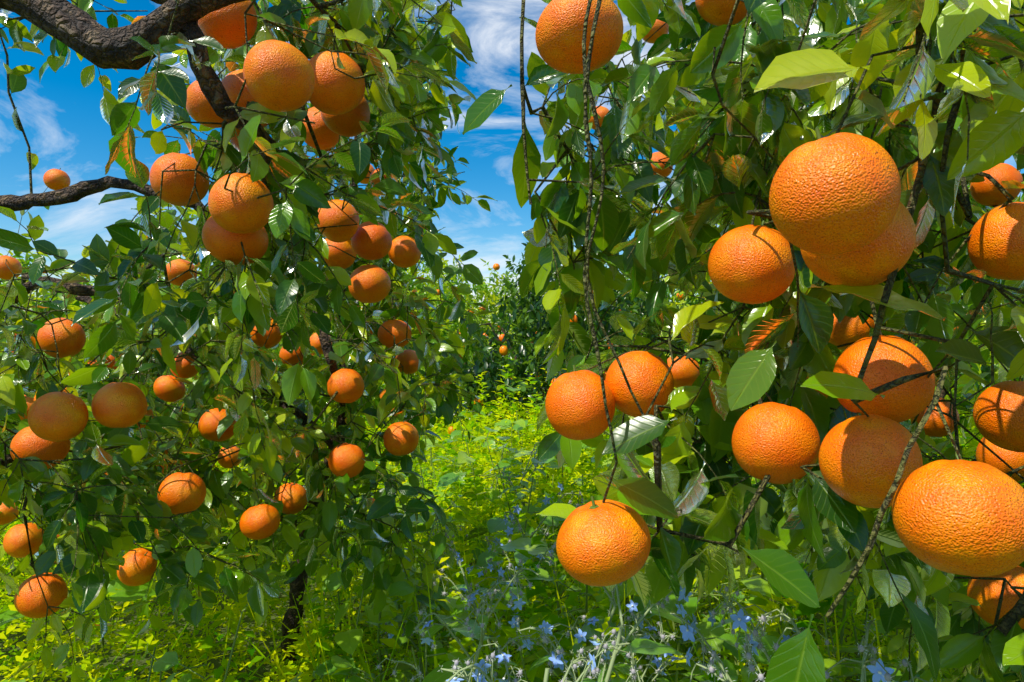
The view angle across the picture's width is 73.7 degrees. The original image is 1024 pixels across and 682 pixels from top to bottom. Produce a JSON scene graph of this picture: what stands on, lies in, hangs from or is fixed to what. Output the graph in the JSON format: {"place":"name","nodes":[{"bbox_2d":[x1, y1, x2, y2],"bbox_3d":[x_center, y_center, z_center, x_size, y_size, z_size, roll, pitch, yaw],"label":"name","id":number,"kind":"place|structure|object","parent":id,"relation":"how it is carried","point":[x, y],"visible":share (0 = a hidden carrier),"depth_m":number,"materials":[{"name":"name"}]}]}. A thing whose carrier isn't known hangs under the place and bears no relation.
{"place":"outdoors","nodes":[
{"label":"outdoors","id":0,"kind":"place"},
{"bbox_2d":[0,346,1023,681],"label":"ground","id":1,"kind":"structure","parent":0,"point":[110,658],"depth_m":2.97,"materials":[{"name":"green plant"}]},
{"bbox_2d":[0,248,151,419],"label":"orange tree","id":2,"kind":"object","parent":1,"relation":"on","point":[26,261],"visible":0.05,"depth_m":5.97,"materials":[{"name":"green plant"}]},
{"bbox_2d":[58,279,260,389],"bbox_3d":[-4.890,0.202,9.036,2.493,2.327,2.450,0,0,31],"label":"orange tree","id":3,"kind":"object","parent":1,"relation":"on","point":[83,283],"depth_m":8.98,"materials":[{"name":"green plant"}]},
{"bbox_2d":[0,204,329,506],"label":"orange tree","id":4,"kind":"object","parent":1,"relation":"on","point":[75,306],"depth_m":4.30,"materials":[{"name":"green plant"}]},
{"bbox_2d":[0,0,476,681],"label":"orange tree","id":5,"kind":"object","parent":1,"relation":"on","point":[284,282],"visible":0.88,"depth_m":1.07,"materials":[{"name":"green plant"}]},
{"bbox_2d":[3,521,43,557],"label":"orange fruit","id":6,"kind":"object","parent":5,"relation":"attached to","point":[15,543],"visible":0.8,"depth_m":1.67,"materials":[{"name":"food"}]},
{"bbox_2d":[10,427,70,468],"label":"orange fruit","id":7,"kind":"object","parent":5,"relation":"attached to","point":[26,442],"visible":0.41,"depth_m":1.19,"materials":[{"name":"food"}]},
{"bbox_2d":[14,570,67,617],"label":"orange fruit","id":8,"kind":"object","parent":5,"relation":"attached to","point":[29,602],"visible":0.9,"depth_m":1.30,"materials":[{"name":"food"}]},
{"bbox_2d":[28,391,88,441],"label":"orange fruit","id":9,"kind":"object","parent":5,"relation":"attached to","point":[58,416],"visible":1,"depth_m":1.01,"materials":[{"name":"orange food"}]},
{"bbox_2d":[37,318,85,358],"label":"orange fruit","id":10,"kind":"object","parent":5,"relation":"attached to","point":[70,340],"visible":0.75,"depth_m":1.43,"materials":[{"name":"food"}]},
{"bbox_2d":[91,377,146,427],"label":"orange fruit","id":11,"kind":"object","parent":5,"relation":"attached to","point":[118,404],"visible":1,"depth_m":1.07,"materials":[{"name":"orange food"}]},
{"bbox_2d":[117,548,157,585],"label":"orange fruit","id":12,"kind":"object","parent":5,"relation":"attached to","point":[138,568],"visible":0.87,"depth_m":1.58,"materials":[{"name":"food"}]},
{"bbox_2d":[149,151,209,205],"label":"orange fruit","id":13,"kind":"object","parent":5,"relation":"attached to","point":[177,188],"visible":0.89,"depth_m":1.06,"materials":[{"name":"orange food"}]},
{"bbox_2d":[158,468,205,513],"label":"orange fruit","id":14,"kind":"object","parent":5,"relation":"attached to","point":[184,492],"visible":0.85,"depth_m":1.30,"materials":[{"name":"food"}]},
{"bbox_2d":[186,81,223,127],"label":"orange fruit","id":15,"kind":"object","parent":5,"relation":"attached to","point":[199,108],"visible":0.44,"depth_m":1.19,"materials":[{"name":"food"}]},
{"bbox_2d":[198,0,256,48],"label":"orange fruit","id":16,"kind":"object","parent":5,"relation":"attached to","point":[224,27],"visible":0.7,"depth_m":0.99,"materials":[{"name":"food"}]},
{"bbox_2d":[202,216,268,264],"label":"orange fruit","id":17,"kind":"object","parent":5,"relation":"attached to","point":[221,244],"visible":0.59,"depth_m":0.97,"materials":[{"name":"food"}]},
{"bbox_2d":[208,169,273,233],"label":"orange fruit","id":18,"kind":"object","parent":5,"relation":"attached to","point":[242,209],"visible":0.94,"depth_m":0.90,"materials":[{"name":"orange food"}]},
{"bbox_2d":[221,69,269,126],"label":"orange fruit","id":19,"kind":"object","parent":5,"relation":"attached to","point":[232,82],"visible":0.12,"depth_m":0.95,"materials":[{"name":"food"}]},
{"bbox_2d":[243,40,314,111],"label":"orange fruit","id":20,"kind":"object","parent":5,"relation":"attached to","point":[278,76],"visible":1,"depth_m":0.82,"materials":[{"name":"orange food"}]},
{"bbox_2d":[303,107,338,149],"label":"orange fruit","id":21,"kind":"object","parent":5,"relation":"attached to","point":[326,137],"visible":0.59,"depth_m":1.36,"materials":[{"name":"food"}]},
{"bbox_2d":[309,50,364,114],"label":"orange fruit","id":22,"kind":"object","parent":5,"relation":"attached to","point":[335,92],"visible":0.86,"depth_m":0.96,"materials":[{"name":"orange food"}]},
{"bbox_2d":[321,97,369,136],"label":"orange fruit","id":23,"kind":"object","parent":5,"relation":"attached to","point":[346,124],"visible":0.59,"depth_m":1.20,"materials":[{"name":"food"}]},
{"bbox_2d":[0,0,496,681],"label":"orange tree","id":24,"kind":"object","parent":1,"relation":"on","point":[310,534],"visible":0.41,"depth_m":1.73,"materials":[{"name":"green plant"}]},
{"bbox_2d":[0,503,18,524],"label":"orange fruit","id":25,"kind":"object","parent":24,"relation":"attached to","point":[7,514],"visible":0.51,"depth_m":2.33,"materials":[{"name":"food"}]},
{"bbox_2d":[0,255,21,279],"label":"orange fruit","id":26,"kind":"object","parent":24,"relation":"attached to","point":[14,265],"visible":0.89,"depth_m":2.33,"materials":[{"name":"food"}]},
{"bbox_2d":[18,395,33,419],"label":"orange fruit","id":27,"kind":"object","parent":24,"relation":"attached to","point":[29,401],"visible":0.04,"depth_m":1.84,"materials":[{"name":"food"}]},
{"bbox_2d":[43,168,70,189],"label":"orange fruit","id":28,"kind":"object","parent":24,"relation":"attached to","point":[56,179],"visible":0.9,"depth_m":2.52,"materials":[{"name":"food"}]},
{"bbox_2d":[94,355,117,374],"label":"orange fruit","id":29,"kind":"object","parent":24,"relation":"attached to","point":[110,358],"visible":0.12,"depth_m":2.17,"materials":[{"name":"food"}]},
{"bbox_2d":[137,405,153,428],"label":"orange fruit","id":30,"kind":"object","parent":24,"relation":"attached to","point":[149,412],"visible":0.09,"depth_m":1.90,"materials":[{"name":"food"}]},
{"bbox_2d":[153,375,185,401],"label":"orange fruit","id":31,"kind":"object","parent":24,"relation":"attached to","point":[167,388],"visible":0.88,"depth_m":2.01,"materials":[{"name":"food"}]},
{"bbox_2d":[156,459,182,473],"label":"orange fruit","id":32,"kind":"object","parent":24,"relation":"attached to","point":[181,463],"visible":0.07,"depth_m":2.18,"materials":[{"name":"food"}]},
{"bbox_2d":[166,259,196,285],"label":"orange fruit","id":33,"kind":"object","parent":24,"relation":"attached to","point":[178,266],"visible":0.7,"depth_m":2.01,"materials":[{"name":"food"}]},
{"bbox_2d":[170,352,197,377],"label":"orange fruit","id":34,"kind":"object","parent":24,"relation":"attached to","point":[185,368],"visible":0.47,"depth_m":2.01,"materials":[{"name":"food"}]},
{"bbox_2d":[198,408,236,441],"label":"orange fruit","id":35,"kind":"object","parent":24,"relation":"attached to","point":[209,422],"visible":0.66,"depth_m":1.67,"materials":[{"name":"food"}]},
{"bbox_2d":[217,445,240,468],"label":"orange fruit","id":36,"kind":"object","parent":24,"relation":"attached to","point":[225,462],"visible":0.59,"depth_m":2.42,"materials":[{"name":"food"}]},
{"bbox_2d":[240,501,279,539],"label":"orange fruit","id":37,"kind":"object","parent":24,"relation":"attached to","point":[259,522],"visible":1,"depth_m":1.50,"materials":[{"name":"food"}]},
{"bbox_2d":[250,319,282,348],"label":"orange fruit","id":38,"kind":"object","parent":24,"relation":"attached to","point":[273,340],"visible":0.5,"depth_m":1.83,"materials":[{"name":"food"}]},
{"bbox_2d":[274,481,306,513],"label":"orange fruit","id":39,"kind":"object","parent":24,"relation":"attached to","point":[292,497],"visible":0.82,"depth_m":1.77,"materials":[{"name":"food"}]},
{"bbox_2d":[279,347,303,365],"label":"orange fruit","id":40,"kind":"object","parent":24,"relation":"attached to","point":[288,357],"visible":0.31,"depth_m":2.16,"materials":[{"name":"food"}]},
{"bbox_2d":[310,333,331,354],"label":"orange fruit","id":41,"kind":"object","parent":24,"relation":"attached to","point":[315,341],"visible":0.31,"depth_m":2.51,"materials":[{"name":"food"}]},
{"bbox_2d":[317,199,358,242],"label":"orange fruit","id":42,"kind":"object","parent":24,"relation":"attached to","point":[335,215],"visible":0.8,"depth_m":1.36,"materials":[{"name":"food"}]},
{"bbox_2d":[324,238,355,268],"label":"orange fruit","id":43,"kind":"object","parent":24,"relation":"attached to","point":[339,258],"visible":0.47,"depth_m":1.67,"materials":[{"name":"food"}]},
{"bbox_2d":[327,366,363,402],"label":"orange fruit","id":44,"kind":"object","parent":24,"relation":"attached to","point":[347,384],"visible":1,"depth_m":1.58,"materials":[{"name":"food"}]},
{"bbox_2d":[328,441,364,477],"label":"orange fruit","id":45,"kind":"object","parent":24,"relation":"attached to","point":[344,458],"visible":0.91,"depth_m":1.58,"materials":[{"name":"food"}]},
{"bbox_2d":[360,164,374,183],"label":"orange fruit","id":46,"kind":"object","parent":24,"relation":"attached to","point":[366,180],"visible":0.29,"depth_m":2.76,"materials":[{"name":"food"}]},
{"bbox_2d":[348,262,390,302],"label":"orange fruit","id":47,"kind":"object","parent":24,"relation":"attached to","point":[370,283],"visible":0.97,"depth_m":1.39,"materials":[{"name":"food"}]},
{"bbox_2d":[351,221,391,259],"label":"orange fruit","id":48,"kind":"object","parent":24,"relation":"attached to","point":[370,240],"visible":0.96,"depth_m":1.43,"materials":[{"name":"food"}]},
{"bbox_2d":[370,167,386,186],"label":"orange fruit","id":49,"kind":"object","parent":24,"relation":"attached to","point":[376,180],"visible":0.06,"depth_m":2.15,"materials":[{"name":"food"}]},
{"bbox_2d":[377,317,411,348],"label":"orange fruit","id":50,"kind":"object","parent":24,"relation":"attached to","point":[397,329],"visible":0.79,"depth_m":1.77,"materials":[{"name":"food"}]},
{"bbox_2d":[383,420,418,455],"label":"orange fruit","id":51,"kind":"object","parent":24,"relation":"attached to","point":[400,438],"visible":1,"depth_m":1.67,"materials":[{"name":"food"}]},
{"bbox_2d":[388,236,420,267],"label":"orange fruit","id":52,"kind":"object","parent":24,"relation":"attached to","point":[404,252],"visible":0.88,"depth_m":1.77,"materials":[{"name":"food"}]},
{"bbox_2d":[395,350,418,373],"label":"orange fruit","id":53,"kind":"object","parent":24,"relation":"attached to","point":[408,360],"visible":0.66,"depth_m":2.16,"materials":[{"name":"food"}]},
{"bbox_2d":[275,331,335,365],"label":"orange tree","id":54,"kind":"object","parent":1,"relation":"on","point":[276,350],"depth_m":13.25,"materials":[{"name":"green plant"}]},
{"bbox_2d":[269,270,454,432],"bbox_3d":[-1.827,0.202,7.341,2.493,2.327,2.450,0,0,-28],"label":"orange tree","id":55,"kind":"object","parent":1,"relation":"on","point":[332,332],"visible":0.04,"depth_m":7.11,"materials":[{"name":"green plant"}]},
{"bbox_2d":[305,262,467,427],"bbox_3d":[-1.844,0.047,10.265,2.653,2.611,2.568,0,0,9],"label":"orange tree","id":56,"kind":"object","parent":1,"relation":"on","point":[414,290],"visible":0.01,"depth_m":10.26,"materials":[{"name":"green plant"}]},
{"bbox_2d":[382,508,467,677],"bbox_3d":[-0.258,0.898,1.945,0.249,0.806,0.290,0,0,33],"label":"borage plant","id":57,"kind":"object","parent":1,"relation":"on","point":[437,597],"visible":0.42,"depth_m":1.91,"materials":[{"name":"green plant"}]},
{"bbox_2d":[376,259,533,420],"bbox_3d":[-0.816,0.147,8.956,2.440,2.402,2.363,0,0,24],"label":"orange tree","id":58,"kind":"object","parent":1,"relation":"on","point":[481,290],"visible":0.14,"depth_m":8.62,"materials":[{"name":"green plant"}]},
{"bbox_2d":[375,558,544,681],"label":"borage plant","id":59,"kind":"object","parent":1,"relation":"on","point":[472,631],"visible":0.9,"depth_m":1.29,"materials":[{"name":"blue plant"}]},
{"bbox_2d":[432,541,526,681],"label":"borage plant","id":60,"kind":"object","parent":1,"relation":"on","point":[466,588],"visible":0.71,"depth_m":1.69,"materials":[{"name":"green plant"}]},
{"bbox_2d":[0,384,989,681],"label":"broadleaf weeds","id":61,"kind":"object","parent":1,"relation":"on","point":[350,640],"visible":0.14,"depth_m":1.75,"materials":[{"name":"green plant"}]},
{"bbox_2d":[16,246,982,372],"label":"distant trees","id":62,"kind":"object","parent":1,"relation":"on","point":[419,286],"depth_m":17.33,"materials":[{"name":"green plant"}]},
{"bbox_2d":[0,357,1022,681],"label":"clover undergrowth","id":63,"kind":"object","parent":1,"relation":"on","point":[204,647],"visible":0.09,"depth_m":2.14,"materials":[{"name":"green plant"}]},
{"bbox_2d":[490,441,550,609],"bbox_3d":[0.044,0.855,2.791,0.271,0.890,0.303,0,0,-2],"label":"borage plant","id":64,"kind":"object","parent":1,"relation":"on","point":[513,488],"visible":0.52,"depth_m":2.73,"materials":[{"name":"green plant"}]},
{"bbox_2d":[466,483,583,680],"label":"borage plant","id":65,"kind":"object","parent":1,"relation":"on","point":[517,554],"visible":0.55,"depth_m":1.89,"materials":[{"name":"green plant"}]},
{"bbox_2d":[437,629,637,681],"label":"borage plant","id":66,"kind":"object","parent":1,"relation":"on","point":[481,665],"visible":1,"depth_m":1.02,"materials":[{"name":"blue plant"}]},
{"bbox_2d":[432,242,646,479],"bbox_3d":[0.263,0.236,5.732,1.939,2.238,1.754,0,0,-36],"label":"orange tree","id":67,"kind":"object","parent":1,"relation":"on","point":[528,309],"visible":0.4,"depth_m":5.45,"materials":[{"name":"green plant"}]},
{"bbox_2d":[508,543,655,680],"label":"borage plant","id":68,"kind":"object","parent":1,"relation":"on","point":[579,634],"visible":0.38,"depth_m":1.37,"materials":[{"name":"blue plant"}]},
{"bbox_2d":[513,264,690,436],"bbox_3d":[1.136,0.117,8.516,2.424,2.486,2.192,0,0,-25],"label":"orange tree","id":69,"kind":"object","parent":1,"relation":"on","point":[642,310],"visible":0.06,"depth_m":8.11,"materials":[{"name":"green plant"}]},
{"bbox_2d":[515,575,696,681],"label":"borage plant","id":70,"kind":"object","parent":1,"relation":"on","point":[646,646],"visible":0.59,"depth_m":1.19,"materials":[{"name":"green plant"}]},
{"bbox_2d":[571,612,702,681],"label":"borage plant","id":71,"kind":"object","parent":1,"relation":"on","point":[626,669],"visible":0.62,"depth_m":1.27,"materials":[{"name":"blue plant"}]},
{"bbox_2d":[616,290,698,389],"bbox_3d":[2.107,0.202,10.229,2.493,2.327,2.450,0,0,26],"label":"orange tree","id":72,"kind":"object","parent":1,"relation":"on","point":[685,350],"depth_m":9.86,"materials":[{"name":"green plant"}]},
{"bbox_2d":[690,649,728,681],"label":"borage plant","id":73,"kind":"object","parent":1,"relation":"on","point":[721,675],"visible":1,"depth_m":0.90,"materials":[{"name":"green plant"}]},
{"bbox_2d":[670,609,764,681],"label":"borage plant","id":74,"kind":"object","parent":1,"relation":"on","point":[688,630],"visible":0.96,"depth_m":0.88,"materials":[{"name":"blue plant"}]},
{"bbox_2d":[462,0,1023,681],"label":"orange tree","id":75,"kind":"object","parent":1,"relation":"on","point":[926,96],"visible":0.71,"depth_m":0.74,"materials":[{"name":"green plant"}]},
{"bbox_2d":[535,0,622,73],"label":"orange fruit","id":76,"kind":"object","parent":75,"relation":"attached to","point":[559,31],"visible":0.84,"depth_m":0.69,"materials":[{"name":"orange food"}]},
{"bbox_2d":[545,365,614,439],"bbox_3d":[0.083,0.073,0.826,0.083,0.091,0.083,-9,-5,-18],"label":"orange fruit","id":77,"kind":"object","parent":75,"relation":"attached to","point":[574,406],"visible":0.98,"depth_m":0.80,"materials":[{"name":"orange food"}]},
{"bbox_2d":[588,106,608,129],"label":"orange fruit","id":78,"kind":"object","parent":75,"relation":"attached to","point":[602,111],"visible":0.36,"depth_m":2.01,"materials":[{"name":"food"}]},
{"bbox_2d":[556,496,650,586],"bbox_3d":[0.087,0.192,0.664,0.093,0.085,0.091,-17,4,-32],"label":"orange fruit","id":79,"kind":"object","parent":75,"relation":"attached to","point":[607,542],"visible":0.99,"depth_m":0.63,"materials":[{"name":"orange food"}]},
{"bbox_2d":[605,351,673,416],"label":"orange fruit","id":80,"kind":"object","parent":75,"relation":"attached to","point":[645,372],"visible":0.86,"depth_m":0.82,"materials":[{"name":"orange food"}]},
{"bbox_2d":[642,19,668,43],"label":"orange fruit","id":81,"kind":"object","parent":75,"relation":"attached to","point":[658,24],"visible":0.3,"depth_m":1.72,"materials":[{"name":"food"}]},
{"bbox_2d":[651,152,672,176],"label":"orange fruit","id":82,"kind":"object","parent":75,"relation":"attached to","point":[657,156],"visible":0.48,"depth_m":1.88,"materials":[{"name":"food"}]},
{"bbox_2d":[667,356,699,387],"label":"orange fruit","id":83,"kind":"object","parent":75,"relation":"attached to","point":[685,372],"visible":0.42,"depth_m":1.57,"materials":[{"name":"food"}]},
{"bbox_2d":[695,0,746,25],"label":"orange fruit","id":84,"kind":"object","parent":75,"relation":"attached to","point":[716,12],"visible":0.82,"depth_m":1.01,"materials":[{"name":"food"}]},
{"bbox_2d":[708,221,794,303],"bbox_3d":[0.244,-0.082,0.695,0.085,0.085,0.084,13,-1,28],"label":"orange fruit","id":85,"kind":"object","parent":75,"relation":"attached to","point":[750,264],"visible":0.99,"depth_m":0.67,"materials":[{"name":"orange food"}]},
{"bbox_2d":[732,398,820,483],"bbox_3d":[0.278,0.103,0.719,0.087,0.091,0.084,14,-4,34],"label":"orange fruit","id":86,"kind":"object","parent":75,"relation":"attached to","point":[778,443],"visible":0.95,"depth_m":0.69,"materials":[{"name":"orange food"}]},
{"bbox_2d":[806,376,828,397],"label":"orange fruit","id":87,"kind":"object","parent":75,"relation":"attached to","point":[824,394],"visible":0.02,"depth_m":1.51,"materials":[{"name":"food"}]},
{"bbox_2d":[769,128,900,255],"bbox_3d":[0.231,-0.108,0.489,0.087,0.091,0.084,-21,7,-23],"label":"orange fruit","id":88,"kind":"object","parent":75,"relation":"attached to","point":[836,193],"visible":1,"depth_m":0.46,"materials":[{"name":"orange food"}]},
{"bbox_2d":[829,314,874,350],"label":"orange fruit","id":89,"kind":"object","parent":75,"relation":"attached to","point":[846,329],"visible":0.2,"depth_m":1.15,"materials":[{"name":"food"}]},
{"bbox_2d":[800,202,915,285],"bbox_3d":[0.290,-0.090,0.574,0.089,0.089,0.090,-2,-2,-2],"label":"orange fruit","id":90,"kind":"object","parent":75,"relation":"attached to","point":[884,254],"visible":0.52,"depth_m":0.54,"materials":[{"name":"orange food"}]},
{"bbox_2d":[819,413,922,507],"bbox_3d":[0.329,0.106,0.627,0.085,0.089,0.086,14,-33,-18],"label":"orange fruit","id":91,"kind":"object","parent":75,"relation":"attached to","point":[860,456],"visible":0.84,"depth_m":0.60,"materials":[{"name":"orange food"}]},
{"bbox_2d":[833,335,935,422],"bbox_3d":[0.379,0.035,0.702,0.093,0.098,0.095,-4,-16,13],"label":"orange fruit","id":92,"kind":"object","parent":75,"relation":"attached to","point":[893,358],"visible":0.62,"depth_m":0.66,"materials":[{"name":"orange food"}]},
{"bbox_2d":[910,398,959,436],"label":"orange fruit","id":93,"kind":"object","parent":75,"relation":"attached to","point":[934,426],"visible":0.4,"depth_m":1.33,"materials":[{"name":"food"}]},
{"bbox_2d":[892,452,1023,576],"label":"orange fruit","id":94,"kind":"object","parent":75,"relation":"attached to","point":[960,517],"visible":1,"depth_m":0.46,"materials":[{"name":"orange food"}]},
{"bbox_2d":[967,199,1023,279],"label":"orange fruit","id":95,"kind":"object","parent":75,"relation":"attached to","point":[995,245],"visible":0.98,"depth_m":0.73,"materials":[{"name":"orange food"}]},
{"bbox_2d":[967,566,1023,628],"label":"orange fruit","id":96,"kind":"object","parent":75,"relation":"attached to","point":[985,594],"visible":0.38,"depth_m":0.85,"materials":[{"name":"food"}]},
{"bbox_2d":[970,163,1022,206],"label":"orange fruit","id":97,"kind":"object","parent":75,"relation":"attached to","point":[986,192],"visible":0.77,"depth_m":1.33,"materials":[{"name":"food"}]},
{"bbox_2d":[973,378,1023,452],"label":"orange fruit","id":98,"kind":"object","parent":75,"relation":"attached to","point":[998,413],"visible":1,"depth_m":0.80,"materials":[{"name":"orange food"}]},
{"bbox_2d":[976,437,1023,481],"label":"orange fruit","id":99,"kind":"object","parent":75,"relation":"attached to","point":[1013,460],"visible":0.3,"depth_m":1.08,"materials":[{"name":"food"}]},
{"bbox_2d":[655,223,840,419],"bbox_3d":[2.096,0.018,6.307,2.266,2.688,2.454,0,0,1],"label":"orange tree","id":100,"kind":"object","parent":1,"relation":"on","point":[679,296],"depth_m":6.76,"materials":[{"name":"green plant"}]},
{"bbox_2d":[696,584,830,662],"bbox_3d":[0.461,0.851,1.094,0.324,0.901,0.278,0,0,30],"label":"borage plant","id":101,"kind":"object","parent":1,"relation":"on","point":[711,619],"visible":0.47,"depth_m":1.14,"materials":[{"name":"green plant"}]},
{"bbox_2d":[740,606,932,681],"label":"borage plant","id":102,"kind":"object","parent":1,"relation":"on","point":[879,671],"visible":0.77,"depth_m":0.80,"materials":[{"name":"blue plant"}]},
{"bbox_2d":[695,185,1023,460],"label":"orange tree","id":103,"kind":"object","parent":1,"relation":"on","point":[977,370],"visible":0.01,"depth_m":4.01,"materials":[{"name":"green plant"}]},
{"bbox_2d":[946,193,1023,453],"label":"orange tree","id":104,"kind":"object","parent":1,"relation":"on","point":[948,397],"depth_m":5.91,"materials":[{"name":"green plant"}]},
{"bbox_2d":[0,0,1023,336],"label":"sky","id":105,"kind":"structure","parent":0,"point":[63,123],"materials":[{"name":"blue"}]}
]}

